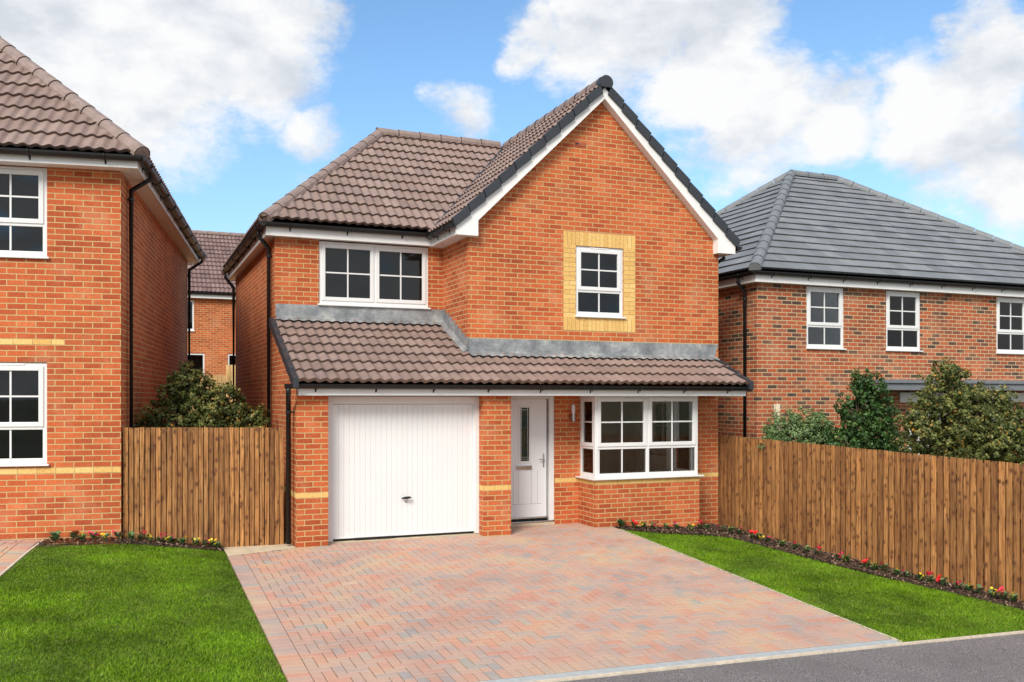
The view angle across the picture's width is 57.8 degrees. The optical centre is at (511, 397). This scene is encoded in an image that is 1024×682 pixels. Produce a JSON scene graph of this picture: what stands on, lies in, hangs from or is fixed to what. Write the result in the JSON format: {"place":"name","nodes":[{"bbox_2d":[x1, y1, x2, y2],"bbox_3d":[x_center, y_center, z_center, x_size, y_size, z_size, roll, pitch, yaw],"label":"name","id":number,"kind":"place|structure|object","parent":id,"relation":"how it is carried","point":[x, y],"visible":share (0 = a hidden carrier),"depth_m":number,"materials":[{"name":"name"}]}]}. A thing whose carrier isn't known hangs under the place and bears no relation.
{"place":"outdoors","nodes":[
{"label":"outdoors","id":0,"kind":"place"},
{"bbox_2d":[0,543,286,681],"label":"lawn","id":1,"kind":"structure","parent":0,"point":[86,647],"depth_m":8.71,"materials":[{"name":"green plant"}]},
{"bbox_2d":[223,543,295,555],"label":"path","id":2,"kind":"structure","parent":0,"point":[239,550],"depth_m":12.57,"materials":[{"name":"beige concrete"}]},
{"bbox_2d":[0,0,1023,246],"label":"sky","id":3,"kind":"structure","parent":0,"point":[235,104],"materials":[{"name":"blue"}]},
{"bbox_2d":[40,531,1022,676],"bbox_3d":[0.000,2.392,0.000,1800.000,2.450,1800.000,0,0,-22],"label":"ground","id":4,"kind":"structure","parent":0,"point":[52,545],"depth_m":12.39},
{"bbox_2d":[0,539,40,572],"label":"driveway","id":5,"kind":"structure","parent":4,"relation":"on","point":[12,555],"depth_m":11.19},
{"bbox_2d":[0,540,43,576],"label":"lawn edging","id":6,"kind":"object","parent":4,"relation":"on","point":[10,566],"visible":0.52,"depth_m":10.81,"materials":[{"name":"grey concrete"}]},
{"bbox_2d":[48,530,61,541],"bbox_3d":[-5.775,1.761,11.723,0.157,0.145,0.164,0,0,-28],"label":"bedding plant","id":7,"kind":"object","parent":4,"relation":"on","point":[55,536],"visible":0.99,"depth_m":11.72,"materials":[{"name":"green plant"}]},
{"bbox_2d":[88,531,97,538],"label":"bedding plant","id":8,"kind":"object","parent":4,"relation":"on","point":[93,535],"visible":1,"depth_m":11.93,"materials":[{"name":"pink plant"}]},
{"bbox_2d":[0,36,207,543],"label":"brick house","id":9,"kind":"structure","parent":4,"relation":"on","point":[101,249],"depth_m":12.03,"materials":[{"name":"orange brick"}]},
{"bbox_2d":[0,166,49,258],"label":"window","id":10,"kind":"structure","parent":9,"relation":"in","point":[23,190],"depth_m":12.08,"materials":[{"name":"white plastic"}]},
{"bbox_2d":[0,362,49,466],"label":"window","id":11,"kind":"structure","parent":9,"relation":"in","point":[23,386],"depth_m":12.08,"materials":[{"name":"white plastic"}]},
{"bbox_2d":[101,532,109,539],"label":"bedding plant","id":12,"kind":"object","parent":4,"relation":"on","point":[105,535],"visible":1,"depth_m":11.95,"materials":[{"name":"yellow plant"}]},
{"bbox_2d":[38,537,223,550],"bbox_3d":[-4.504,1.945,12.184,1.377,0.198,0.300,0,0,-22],"label":"flower bed","id":13,"kind":"object","parent":4,"relation":"on","point":[147,543],"visible":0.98,"depth_m":12.09,"materials":[{"name":"brown wood"}]},
{"bbox_2d":[69,530,78,539],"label":"bedding plant","id":14,"kind":"object","parent":13,"relation":"on","point":[74,533],"visible":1,"depth_m":11.84,"materials":[{"name":"green plant"}]},
{"bbox_2d":[78,532,86,541],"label":"bedding plant","id":15,"kind":"object","parent":13,"relation":"on","point":[82,536],"visible":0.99,"depth_m":11.84,"materials":[{"name":"green plant"}]},
{"bbox_2d":[111,530,122,540],"bbox_3d":[-5.130,1.787,12.054,0.140,0.150,0.112,0,0,-20],"label":"bedding plant","id":16,"kind":"object","parent":13,"relation":"on","point":[118,534],"visible":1,"depth_m":12.04,"materials":[{"name":"green plant"}]},
{"bbox_2d":[125,531,136,538],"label":"bedding plant","id":17,"kind":"object","parent":13,"relation":"on","point":[130,533],"visible":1,"depth_m":12.07,"materials":[{"name":"green plant"}]},
{"bbox_2d":[136,530,146,540],"bbox_3d":[-4.857,1.812,12.166,0.141,0.162,0.137,0,0,-17],"label":"bedding plant","id":18,"kind":"object","parent":13,"relation":"on","point":[140,536],"visible":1,"depth_m":12.15,"materials":[{"name":"green plant"}]},
{"bbox_2d":[144,534,153,540],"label":"bedding plant","id":19,"kind":"object","parent":13,"relation":"on","point":[149,536],"visible":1,"depth_m":12.15,"materials":[{"name":"green plant"}]},
{"bbox_2d":[156,533,165,541],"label":"bedding plant","id":20,"kind":"object","parent":13,"relation":"on","point":[160,538],"visible":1,"depth_m":12.26,"materials":[{"name":"green plant"}]},
{"bbox_2d":[165,536,173,542],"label":"bedding plant","id":21,"kind":"object","parent":13,"relation":"on","point":[168,539],"visible":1,"depth_m":12.24,"materials":[{"name":"green plant"}]},
{"bbox_2d":[178,536,186,543],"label":"bedding plant","id":22,"kind":"object","parent":13,"relation":"on","point":[182,540],"visible":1,"depth_m":12.29,"materials":[{"name":"green plant"}]},
{"bbox_2d":[191,537,199,544],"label":"bedding plant","id":23,"kind":"object","parent":13,"relation":"on","point":[195,541],"visible":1,"depth_m":12.41,"materials":[{"name":"green plant"}]},
{"bbox_2d":[200,538,209,545],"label":"bedding plant","id":24,"kind":"object","parent":13,"relation":"on","point":[205,542],"visible":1,"depth_m":12.40,"materials":[{"name":"green plant"}]},
{"bbox_2d":[208,538,215,546],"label":"bedding plant","id":25,"kind":"object","parent":13,"relation":"on","point":[211,540],"visible":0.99,"depth_m":12.49,"materials":[{"name":"yellow plant"}]},
{"bbox_2d":[213,539,221,547],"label":"bedding plant","id":26,"kind":"object","parent":13,"relation":"on","point":[217,544],"visible":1,"depth_m":12.46,"materials":[{"name":"green plant"}]},
{"bbox_2d":[133,360,270,430],"bbox_3d":[-4.519,0.705,13.662,2.154,2.528,1.296,0,0,-22],"label":"shrub","id":27,"kind":"object","parent":4,"relation":"on","point":[217,412],"visible":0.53,"depth_m":13.48,"materials":[{"name":"green plant"}]},
{"bbox_2d":[123,427,283,548],"bbox_3d":[-4.178,1.273,12.646,2.080,1.763,0.176,0,0,-23],"label":"timber fence","id":28,"kind":"object","parent":4,"relation":"on","point":[224,486],"visible":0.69,"depth_m":12.57,"materials":[{"name":"brown wood"}]},
{"bbox_2d":[190,365,235,426],"bbox_3d":[-7.879,0.121,27.121,5.000,2.173,0.176,0,0,-22],"label":"timber fence","id":29,"kind":"object","parent":4,"relation":"on","point":[228,377],"visible":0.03,"depth_m":26.87,"materials":[{"name":"beige wood"}]},
{"bbox_2d":[188,230,244,388],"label":"brick house","id":30,"kind":"structure","parent":4,"relation":"on","point":[211,343],"depth_m":33.52,"materials":[{"name":"orange brick"}]},
{"bbox_2d":[190,300,194,331],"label":"window","id":31,"kind":"structure","parent":30,"relation":"in","point":[192,301],"depth_m":33.19,"materials":[{"name":"white plastic"}]},
{"bbox_2d":[190,353,204,374],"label":"window","id":32,"kind":"structure","parent":30,"relation":"in","point":[198,359],"depth_m":33.39,"materials":[{"name":"white plastic"}]},
{"bbox_2d":[228,354,235,364],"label":"window","id":33,"kind":"structure","parent":30,"relation":"in","point":[230,356],"depth_m":33.87,"materials":[{"name":"white plastic"}]},
{"bbox_2d":[221,75,753,547],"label":"brick house","id":34,"kind":"structure","parent":4,"relation":"on","point":[441,335],"depth_m":15.05,"materials":[{"name":"brick"}]},
{"bbox_2d":[318,241,430,309],"bbox_3d":[-2.280,-1.999,15.316,1.880,1.038,0.275,0,0,-22],"label":"window","id":35,"kind":"structure","parent":34,"relation":"in","point":[350,274],"depth_m":15.34,"materials":[{"name":"white plastic"}]},
{"bbox_2d":[328,396,479,543],"bbox_3d":[-1.575,1.043,13.544,2.308,2.127,0.153,0,0,-22],"label":"garage door","id":36,"kind":"structure","parent":34,"relation":"in","point":[398,465],"depth_m":13.53,"materials":[{"name":"white plastic"}]},
{"bbox_2d":[511,396,553,523],"bbox_3d":[0.238,0.991,14.944,0.937,2.042,0.110,0,0,-22],"label":"front door","id":37,"kind":"structure","parent":34,"relation":"in","point":[528,413],"depth_m":14.99,"materials":[{"name":"white plastic"}]},
{"bbox_2d":[580,396,599,477],"bbox_3d":[1.249,0.621,15.001,0.084,1.322,0.558,0,0,-22],"label":"window","id":38,"kind":"structure","parent":34,"relation":"in","point":[586,402],"depth_m":15.05,"materials":[{"name":"white plastic"}]},
{"bbox_2d":[575,246,625,318],"bbox_3d":[1.426,-1.909,15.476,0.940,1.178,0.275,0,0,-22],"label":"window","id":39,"kind":"structure","parent":34,"relation":"in","point":[599,270],"depth_m":15.55,"materials":[{"name":"white plastic"}]},
{"bbox_2d":[593,396,697,477],"bbox_3d":[2.195,0.621,15.108,1.926,1.322,0.084,0,0,-22],"label":"window","id":40,"kind":"structure","parent":34,"relation":"in","point":[647,443],"depth_m":15.06,"materials":[{"name":"white plastic"}]},
{"bbox_2d":[650,401,665,454],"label":"window","id":41,"kind":"structure","parent":34,"relation":"in","point":[658,408],"depth_m":18.01,"materials":[{"name":"glass"}]},
{"bbox_2d":[673,401,692,470],"bbox_3d":[2.917,0.621,15.757,0.084,1.322,0.558,0,0,-22],"label":"window","id":42,"kind":"structure","parent":34,"relation":"in","point":[682,410],"depth_m":15.81,"materials":[{"name":"glass"}]},
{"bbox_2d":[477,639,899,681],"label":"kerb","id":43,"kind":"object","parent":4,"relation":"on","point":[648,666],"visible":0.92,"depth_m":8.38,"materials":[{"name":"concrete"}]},
{"bbox_2d":[620,529,901,641],"bbox_3d":[2.805,2.296,11.959,0.022,0.459,5.746,0,0,-22],"label":"driveway edging","id":44,"kind":"object","parent":4,"relation":"on","point":[870,629],"visible":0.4,"depth_m":10.84,"materials":[{"name":"grey concrete"}]},
{"bbox_2d":[525,630,1023,681],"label":"kerb","id":45,"kind":"structure","parent":4,"relation":"on","point":[763,658],"depth_m":8.60,"materials":[{"name":"grey concrete"}]},
{"bbox_2d":[774,404,779,432],"bbox_3d":[4.471,1.357,15.652,0.080,2.500,0.080,0,0,-22],"label":"timber post","id":46,"kind":"object","parent":4,"relation":"on","point":[776,407],"visible":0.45,"depth_m":15.62,"materials":[{"name":"beige wood"}]},
{"bbox_2d":[757,406,840,450],"bbox_3d":[4.823,1.223,15.635,1.680,2.185,1.061,0,0,-22],"label":"shrub","id":47,"kind":"object","parent":4,"relation":"on","point":[804,432],"visible":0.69,"depth_m":15.47,"materials":[{"name":"green plant"}]},
{"bbox_2d":[613,523,1023,609],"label":"flower bed","id":48,"kind":"object","parent":4,"relation":"on","point":[943,587],"visible":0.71,"depth_m":13.21,"materials":[{"name":"brown wood"}]},
{"bbox_2d":[617,519,626,525],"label":"bedding plant","id":49,"kind":"object","parent":48,"relation":"on","point":[621,522],"visible":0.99,"depth_m":14.80,"materials":[{"name":"green plant"}]},
{"bbox_2d":[630,519,639,527],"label":"bedding plant","id":50,"kind":"object","parent":48,"relation":"on","point":[635,524],"visible":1,"depth_m":14.72,"materials":[{"name":"red plant"}]},
{"bbox_2d":[697,520,702,528],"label":"bedding plant","id":51,"kind":"object","parent":48,"relation":"on","point":[699,525],"visible":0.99,"depth_m":15.08,"materials":[{"name":"green plant"}]},
{"bbox_2d":[716,524,724,530],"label":"bedding plant","id":52,"kind":"object","parent":48,"relation":"on","point":[720,527],"visible":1,"depth_m":15.11,"materials":[{"name":"green plant"}]},
{"bbox_2d":[735,527,741,533],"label":"bedding plant","id":53,"kind":"object","parent":48,"relation":"on","point":[738,531],"visible":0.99,"depth_m":14.94,"materials":[{"name":"green plant"}]},
{"bbox_2d":[749,530,757,537],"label":"bedding plant","id":54,"kind":"object","parent":48,"relation":"on","point":[752,533],"visible":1,"depth_m":14.66,"materials":[{"name":"red plant"}]},
{"bbox_2d":[755,533,764,538],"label":"bedding plant","id":55,"kind":"object","parent":48,"relation":"on","point":[759,535],"visible":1,"depth_m":14.57,"materials":[{"name":"green plant"}]},
{"bbox_2d":[792,541,799,549],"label":"bedding plant","id":56,"kind":"object","parent":48,"relation":"on","point":[795,545],"visible":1,"depth_m":13.93,"materials":[{"name":"green plant"}]},
{"bbox_2d":[813,545,821,553],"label":"bedding plant","id":57,"kind":"object","parent":48,"relation":"on","point":[816,551],"visible":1,"depth_m":13.57,"materials":[{"name":"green plant"}]},
{"bbox_2d":[835,551,842,559],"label":"bedding plant","id":58,"kind":"object","parent":48,"relation":"on","point":[838,556],"visible":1,"depth_m":13.26,"materials":[{"name":"green plant"}]},
{"bbox_2d":[842,555,850,561],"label":"bedding plant","id":59,"kind":"object","parent":48,"relation":"on","point":[846,558],"visible":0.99,"depth_m":13.13,"materials":[{"name":"green plant"}]},
{"bbox_2d":[861,558,871,566],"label":"bedding plant","id":60,"kind":"object","parent":48,"relation":"on","point":[865,562],"visible":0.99,"depth_m":12.84,"materials":[{"name":"red plant"}]},
{"bbox_2d":[870,562,879,568],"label":"bedding plant","id":61,"kind":"object","parent":48,"relation":"on","point":[875,565],"visible":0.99,"depth_m":12.72,"materials":[{"name":"green plant"}]},
{"bbox_2d":[880,562,888,571],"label":"bedding plant","id":62,"kind":"object","parent":48,"relation":"on","point":[883,568],"visible":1,"depth_m":12.60,"materials":[{"name":"green plant"}]},
{"bbox_2d":[893,567,901,575],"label":"bedding plant","id":63,"kind":"object","parent":48,"relation":"on","point":[896,571],"visible":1,"depth_m":12.43,"materials":[{"name":"green plant"}]},
{"bbox_2d":[902,569,910,577],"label":"bedding plant","id":64,"kind":"object","parent":48,"relation":"on","point":[907,574],"visible":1,"depth_m":12.32,"materials":[{"name":"green plant"}]},
{"bbox_2d":[915,572,924,580],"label":"bedding plant","id":65,"kind":"object","parent":48,"relation":"on","point":[920,576],"visible":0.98,"depth_m":12.17,"materials":[{"name":"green plant"}]},
{"bbox_2d":[926,571,934,581],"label":"bedding plant","id":66,"kind":"object","parent":48,"relation":"on","point":[930,577],"visible":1,"depth_m":12.06,"materials":[{"name":"red plant"}]},
{"bbox_2d":[936,574,948,585],"bbox_3d":[5.534,2.359,11.931,0.119,0.159,0.176,0,0,-38],"label":"bedding plant","id":67,"kind":"object","parent":48,"relation":"on","point":[942,581],"visible":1,"depth_m":11.92,"materials":[{"name":"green plant"}]},
{"bbox_2d":[954,579,963,588],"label":"bedding plant","id":68,"kind":"object","parent":48,"relation":"on","point":[958,585],"visible":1,"depth_m":11.76,"materials":[{"name":"pink plant"}]},
{"bbox_2d":[964,583,973,590],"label":"bedding plant","id":69,"kind":"object","parent":48,"relation":"on","point":[967,587],"visible":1,"depth_m":11.63,"materials":[{"name":"green plant"}]},
{"bbox_2d":[974,584,984,593],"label":"bedding plant","id":70,"kind":"object","parent":48,"relation":"on","point":[979,588],"visible":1,"depth_m":11.52,"materials":[{"name":"green plant"}]},
{"bbox_2d":[987,587,997,596],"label":"bedding plant","id":71,"kind":"object","parent":48,"relation":"on","point":[991,590],"visible":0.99,"depth_m":11.41,"materials":[{"name":"green plant"}]},
{"bbox_2d":[996,586,1008,598],"bbox_3d":[5.984,2.391,11.301,0.142,0.173,0.135,0,0,38],"label":"bedding plant","id":72,"kind":"object","parent":48,"relation":"on","point":[1003,593],"visible":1,"depth_m":11.30,"materials":[{"name":"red plant"}]},
{"bbox_2d":[1009,592,1017,600],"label":"bedding plant","id":73,"kind":"object","parent":48,"relation":"on","point":[1013,596],"visible":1,"depth_m":11.18,"materials":[{"name":"green plant"}]},
{"bbox_2d":[818,368,913,454],"bbox_3d":[5.945,0.933,15.438,1.774,2.868,1.316,0,0,-7],"label":"shrub","id":74,"kind":"object","parent":4,"relation":"on","point":[854,433],"visible":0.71,"depth_m":15.27,"materials":[{"name":"green plant"}]},
{"bbox_2d":[715,170,1023,460],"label":"brick house","id":75,"kind":"structure","parent":4,"relation":"on","point":[827,283],"depth_m":18.47,"materials":[{"name":"brown brick"}]},
{"bbox_2d":[806,286,846,349],"bbox_3d":[5.942,-1.512,17.758,0.950,1.193,0.275,0,0,-22],"label":"window","id":76,"kind":"structure","parent":75,"relation":"in","point":[824,304],"depth_m":17.84,"materials":[{"name":"white plastic"}]},
{"bbox_2d":[885,291,922,351],"bbox_3d":[7.743,-1.512,18.504,0.950,1.193,0.275,0,0,-22],"label":"window","id":77,"kind":"structure","parent":75,"relation":"in","point":[902,308],"depth_m":18.45,"materials":[{"name":"white plastic"}]},
{"bbox_2d":[906,411,947,457],"bbox_3d":[8.394,0.857,18.671,1.200,1.200,0.084,0,0,-22],"label":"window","id":78,"kind":"structure","parent":75,"relation":"in","point":[906,411],"depth_m":18.55,"materials":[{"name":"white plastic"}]},
{"bbox_2d":[996,297,1023,354],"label":"window","id":79,"kind":"structure","parent":75,"relation":"in","point":[1010,311],"depth_m":19.59,"materials":[{"name":"white plastic"}]},
{"bbox_2d":[718,435,1023,601],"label":"timber fence","id":80,"kind":"object","parent":4,"relation":"on","point":[952,519],"visible":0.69,"depth_m":13.08,"materials":[{"name":"brown wood"}]},
{"bbox_2d":[888,355,1023,466],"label":"shrub","id":81,"kind":"object","parent":4,"relation":"on","point":[960,429],"visible":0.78,"depth_m":14.64,"materials":[{"name":"green plant"}]},
{"bbox_2d":[228,523,890,681],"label":"driveway","id":82,"kind":"structure","parent":0,"point":[620,573],"depth_m":10.00,"materials":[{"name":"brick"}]},
{"bbox_2d":[562,633,1023,681],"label":"road","id":83,"kind":"structure","parent":0,"point":[994,659],"depth_m":8.39,"materials":[{"name":"grey asphalt"}]},
{"bbox_2d":[621,529,1023,641],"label":"lawn","id":84,"kind":"structure","parent":0,"point":[842,605],"depth_m":10.85,"materials":[{"name":"green plant"}]}
]}

